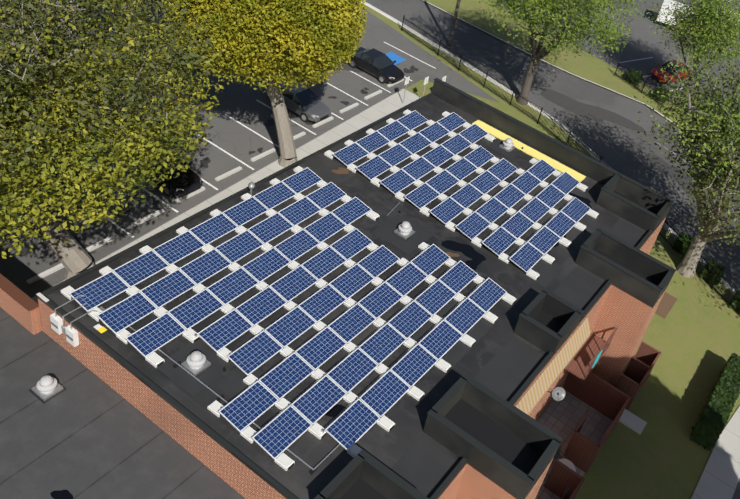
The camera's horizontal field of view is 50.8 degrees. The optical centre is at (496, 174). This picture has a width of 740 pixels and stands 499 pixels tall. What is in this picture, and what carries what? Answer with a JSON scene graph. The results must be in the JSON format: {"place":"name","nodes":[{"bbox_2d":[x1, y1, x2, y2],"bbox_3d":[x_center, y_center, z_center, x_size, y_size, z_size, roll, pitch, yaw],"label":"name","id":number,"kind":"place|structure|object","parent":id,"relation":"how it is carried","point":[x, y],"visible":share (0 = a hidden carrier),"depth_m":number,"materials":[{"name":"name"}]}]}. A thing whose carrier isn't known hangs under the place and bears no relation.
{"place":"outdoors","nodes":[
{"label":"outdoors","id":0,"kind":"place"},
{"bbox_2d":[0,0,223,279],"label":"tree","id":1,"kind":"object","parent":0,"point":[136,145],"depth_m":28.50,"materials":[{"name":"green plant"}]},
{"bbox_2d":[31,89,420,326],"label":"sidewalk","id":2,"kind":"structure","parent":0,"point":[380,109],"depth_m":47.31,"materials":[{"name":"concrete"}]},
{"bbox_2d":[402,76,445,103],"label":"signs","id":3,"kind":"object","parent":2,"relation":"on","point":[425,80],"visible":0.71,"depth_m":53.83,"materials":[{"name":"white metal"}]},
{"bbox_2d":[0,0,498,297],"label":"parking lot asphalt","id":4,"kind":"structure","parent":0,"point":[240,103],"depth_m":47.30,"materials":[{"name":"grey asphalt"}]},
{"bbox_2d":[94,0,167,80],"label":"tree","id":5,"kind":"object","parent":4,"relation":"on","point":[130,9],"depth_m":45.50,"materials":[{"name":"green plant"}]},
{"bbox_2d":[124,152,202,196],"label":"black car","id":6,"kind":"object","parent":4,"relation":"on","point":[183,183],"visible":0.5,"depth_m":40.82,"materials":[{"name":"black paint"}]},
{"bbox_2d":[13,42,435,284],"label":"parking markings","id":7,"kind":"object","parent":4,"relation":"on","point":[392,56],"visible":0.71,"depth_m":43.62,"materials":[{"name":"paint"}]},
{"bbox_2d":[264,80,330,121],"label":"grey car","id":8,"kind":"object","parent":4,"relation":"on","point":[306,104],"visible":0.81,"depth_m":49.68,"materials":[{"name":"grey paint"}]},
{"bbox_2d":[345,47,404,82],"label":"black car","id":9,"kind":"object","parent":4,"relation":"on","point":[381,67],"visible":0.98,"depth_m":56.29,"materials":[{"name":"black paint"}]},
{"bbox_2d":[14,56,739,255],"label":"parking stains","id":10,"kind":"object","parent":4,"relation":"on","point":[594,113],"visible":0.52,"depth_m":55.83,"materials":[{"name":"liquid"}]},
{"bbox_2d":[161,0,367,167],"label":"tree","id":11,"kind":"object","parent":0,"point":[333,36],"depth_m":38.87,"materials":[{"name":"plant"}]},
{"bbox_2d":[358,0,739,498],"bbox_3d":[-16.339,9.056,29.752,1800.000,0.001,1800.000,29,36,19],"label":"ground grass","id":12,"kind":"structure","parent":0,"point":[693,337],"depth_m":40.44,"materials":[{"name":"green plant"}]},
{"bbox_2d":[0,274,41,334],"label":"brick wall","id":13,"kind":"structure","parent":12,"relation":"on","point":[19,306],"depth_m":26.70,"materials":[{"name":"orange brick"}]},
{"bbox_2d":[28,375,65,403],"bbox_3d":[-14.791,6.890,25.117,0.800,0.580,0.800,29,36,19],"label":"roof vent","id":14,"kind":"object","parent":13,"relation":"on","point":[45,389],"visible":1,"depth_m":25.01,"materials":[{"name":"metal"}]},
{"bbox_2d":[0,307,244,498],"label":"roof deck","id":15,"kind":"object","parent":13,"relation":"attached to","point":[87,433],"visible":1,"depth_m":24.21,"materials":[{"name":"grey concrete"}]},
{"bbox_2d":[36,78,675,498],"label":"building walls","id":16,"kind":"structure","parent":12,"relation":"on","point":[490,434],"depth_m":26.58,"materials":[{"name":"brick"}]},
{"bbox_2d":[50,313,78,346],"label":"electrical boxes","id":17,"kind":"object","parent":16,"relation":"attached to","point":[72,338],"visible":0.96,"depth_m":25.76,"materials":[{"name":"white paint"}]},
{"bbox_2d":[94,324,106,332],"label":"warning labels","id":18,"kind":"object","parent":16,"relation":"on","point":[99,328],"visible":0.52,"depth_m":25.73,"materials":[{"name":"yellow plastic"}]},
{"bbox_2d":[179,351,213,378],"bbox_3d":[-9.931,6.116,25.264,0.800,0.580,0.800,29,36,19],"label":"roof vent","id":19,"kind":"object","parent":16,"relation":"on","point":[196,364],"visible":0.98,"depth_m":25.15,"materials":[{"name":"metal"}]},
{"bbox_2d":[54,202,399,329],"bbox_3d":[-9.375,3.247,30.205,1.177,0.621,14.473,41,41,33],"label":"conduit","id":20,"kind":"object","parent":16,"relation":"on","point":[101,308],"visible":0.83,"depth_m":25.89,"materials":[{"name":"silver metal"}]},
{"bbox_2d":[248,182,254,194],"bbox_3d":[-10.605,0.592,33.054,0.300,0.600,0.300,29,36,19],"label":"roof vent pipe","id":21,"kind":"object","parent":16,"relation":"on","point":[251,185],"visible":1,"depth_m":32.89,"materials":[{"name":"silver metal"}]},
{"bbox_2d":[50,167,591,498],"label":"roof stains","id":22,"kind":"object","parent":16,"relation":"on","point":[469,251],"visible":0.4,"depth_m":33.26,"materials":[{"name":"black"}]},
{"bbox_2d":[60,109,598,470],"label":"ballast blocks","id":23,"kind":"structure","parent":16,"relation":"on","point":[285,462],"depth_m":29.80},
{"bbox_2d":[46,95,647,498],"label":"roof deck","id":24,"kind":"object","parent":16,"relation":"on","point":[406,414],"visible":0.12,"depth_m":29.14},
{"bbox_2d":[113,303,339,474],"bbox_3d":[-9.025,6.500,25.513,9.571,0.101,2.080,29,36,19],"label":"conduit","id":25,"kind":"object","parent":24,"relation":"on","point":[311,472],"visible":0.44,"depth_m":24.52,"materials":[{"name":"grey metal"}]},
{"bbox_2d":[69,110,590,459],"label":"solar panels","id":26,"kind":"object","parent":24,"relation":"on","point":[348,427],"visible":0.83,"depth_m":29.41,"materials":[{"name":"blue glass"}]},
{"bbox_2d":[156,139,563,398],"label":"roof patches","id":27,"kind":"object","parent":16,"relation":"on","point":[232,384],"visible":0.58,"depth_m":28.81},
{"bbox_2d":[218,147,522,375],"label":"pipe stubs","id":28,"kind":"object","parent":16,"relation":"on","point":[224,370],"visible":0.71,"depth_m":25.56,"materials":[{"name":"black rubber"}]},
{"bbox_2d":[392,221,415,240],"bbox_3d":[-3.963,2.314,33.312,0.800,0.580,0.800,29,36,19],"label":"roof vent","id":29,"kind":"object","parent":16,"relation":"on","point":[404,231],"visible":1,"depth_m":33.19,"materials":[{"name":"metal"}]},
{"bbox_2d":[498,138,516,153],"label":"roof vent","id":30,"kind":"object","parent":16,"relation":"on","point":[507,144],"visible":1,"depth_m":40.98,"materials":[{"name":"metal"}]},
{"bbox_2d":[472,120,585,181],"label":"yellow roof strip","id":31,"kind":"object","parent":16,"relation":"on","point":[534,153],"visible":1,"depth_m":41.40,"materials":[{"name":"yellow paint"}]},
{"bbox_2d":[515,317,590,414],"bbox_3d":[2.104,7.781,29.630,0.400,0.900,7.100,29,36,19],"label":"striped awning","id":32,"kind":"object","parent":16,"relation":"attached to","point":[542,384],"visible":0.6,"depth_m":29.81,"materials":[{"name":"beige fabric"}]},
{"bbox_2d":[547,387,565,401],"bbox_3d":[2.228,8.544,30.080,1.026,0.768,0.499,29,36,19],"label":"satellite dish","id":33,"kind":"object","parent":16,"relation":"on","point":[558,393],"visible":0.92,"depth_m":29.98,"materials":[{"name":"grey metal"}]},
{"bbox_2d":[565,327,617,380],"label":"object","id":34,"kind":"object","parent":16,"relation":"attached to","point":[581,363],"visible":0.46,"depth_m":34.00,"materials":[{"name":"brown glass"}]},
{"bbox_2d":[592,350,601,367],"bbox_3d":[4.379,8.001,33.094,0.030,0.680,0.600,29,36,19],"label":"teal cloth","id":35,"kind":"object","parent":34,"relation":"hanging from","point":[597,358],"visible":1,"depth_m":33.01,"materials":[{"name":"teal fabric"}]},
{"bbox_2d":[476,0,648,104],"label":"tree","id":36,"kind":"object","parent":12,"relation":"on","point":[558,14],"depth_m":52.57,"materials":[{"name":"green plant"}]},
{"bbox_2d":[401,15,739,313],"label":"iron fence","id":37,"kind":"object","parent":12,"relation":"on","point":[538,121],"visible":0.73,"depth_m":56.15,"materials":[{"name":"black metal"}]},
{"bbox_2d":[498,0,739,130],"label":"parking lot","id":38,"kind":"structure","parent":12,"relation":"on","point":[642,40],"depth_m":73.91,"materials":[{"name":"grey asphalt"}]},
{"bbox_2d":[644,0,692,31],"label":"truck","id":39,"kind":"object","parent":38,"relation":"on","point":[667,3],"visible":0.48,"depth_m":78.77,"materials":[{"name":"white paint"}]},
{"bbox_2d":[650,60,690,84],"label":"red car","id":40,"kind":"object","parent":38,"relation":"on","point":[660,77],"visible":0.6,"depth_m":67.90,"materials":[{"name":"red paint"}]},
{"bbox_2d":[620,0,730,106],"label":"parking lines","id":41,"kind":"object","parent":38,"relation":"on","point":[652,57],"visible":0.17,"depth_m":70.05,"materials":[{"name":"paint"}]},
{"bbox_2d":[625,69,642,85],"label":"shrub","id":42,"kind":"object","parent":12,"relation":"on","point":[630,75],"depth_m":66.14,"materials":[{"name":"green plant"}]},
{"bbox_2d":[614,61,675,110],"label":"iron fence","id":43,"kind":"object","parent":12,"relation":"on","point":[641,84],"visible":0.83,"depth_m":64.95,"materials":[{"name":"black metal"}]},
{"bbox_2d":[652,86,668,101],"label":"shrub","id":44,"kind":"object","parent":12,"relation":"on","point":[658,98],"depth_m":64.52,"materials":[{"name":"green plant"}]},
{"bbox_2d":[655,292,676,318],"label":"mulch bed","id":45,"kind":"object","parent":12,"relation":"on","point":[666,303],"visible":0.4,"depth_m":43.01,"materials":[{"name":"brown soil"}]},
{"bbox_2d":[672,231,694,254],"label":"shrub","id":46,"kind":"object","parent":12,"relation":"on","point":[688,237],"depth_m":47.27,"materials":[{"name":"green plant"}]},
{"bbox_2d":[627,42,739,277],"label":"tree","id":47,"kind":"object","parent":12,"relation":"on","point":[726,135],"depth_m":40.79,"materials":[{"name":"green plant"}]},
{"bbox_2d":[647,0,739,107],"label":"tree","id":48,"kind":"object","parent":12,"relation":"on","point":[710,21],"depth_m":60.03,"materials":[{"name":"green plant"}]},
{"bbox_2d":[699,260,725,284],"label":"shrub","id":49,"kind":"object","parent":12,"relation":"on","point":[718,266],"depth_m":45.50,"materials":[{"name":"green plant"}]},
{"bbox_2d":[690,353,739,450],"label":"hedge","id":50,"kind":"object","parent":12,"relation":"on","point":[708,427],"visible":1,"depth_m":35.69,"materials":[{"name":"green plant"}]},
{"bbox_2d":[729,290,739,312],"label":"shrub","id":51,"kind":"object","parent":12,"relation":"on","point":[734,301],"depth_m":43.85,"materials":[{"name":"green plant"}]},
{"bbox_2d":[359,0,739,294],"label":"road","id":52,"kind":"structure","parent":0,"point":[613,145],"depth_m":61.02,"materials":[{"name":"grey asphalt"}]},
{"bbox_2d":[447,0,460,46],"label":"utility pole","id":53,"kind":"object","parent":52,"relation":"on","point":[453,24],"visible":1,"depth_m":62.81,"materials":[{"name":"brown wood"}]},
{"bbox_2d":[535,390,646,498],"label":"patio paving","id":54,"kind":"structure","parent":0,"point":[563,417],"depth_m":34.87,"materials":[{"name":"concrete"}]},
{"bbox_2d":[542,444,575,498],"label":"patio furniture","id":55,"kind":"object","parent":54,"relation":"on","point":[565,461],"visible":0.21,"depth_m":32.00,"materials":[{"name":"white paint"}]},
{"bbox_2d":[544,341,660,498],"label":"wooden patio fences","id":56,"kind":"object","parent":54,"relation":"on","point":[603,397],"visible":0.9,"depth_m":34.87,"materials":[{"name":"brown wood"}]},
{"bbox_2d":[691,406,739,498],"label":"sidewalk","id":57,"kind":"structure","parent":0,"point":[720,478],"depth_m":34.53,"materials":[{"name":"concrete"}]},
{"bbox_2d":[733,481,739,498],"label":"asphalt","id":58,"kind":"structure","parent":0,"point":[737,494],"depth_m":33.64,"materials":[{"name":"grey asphalt"}]}
]}

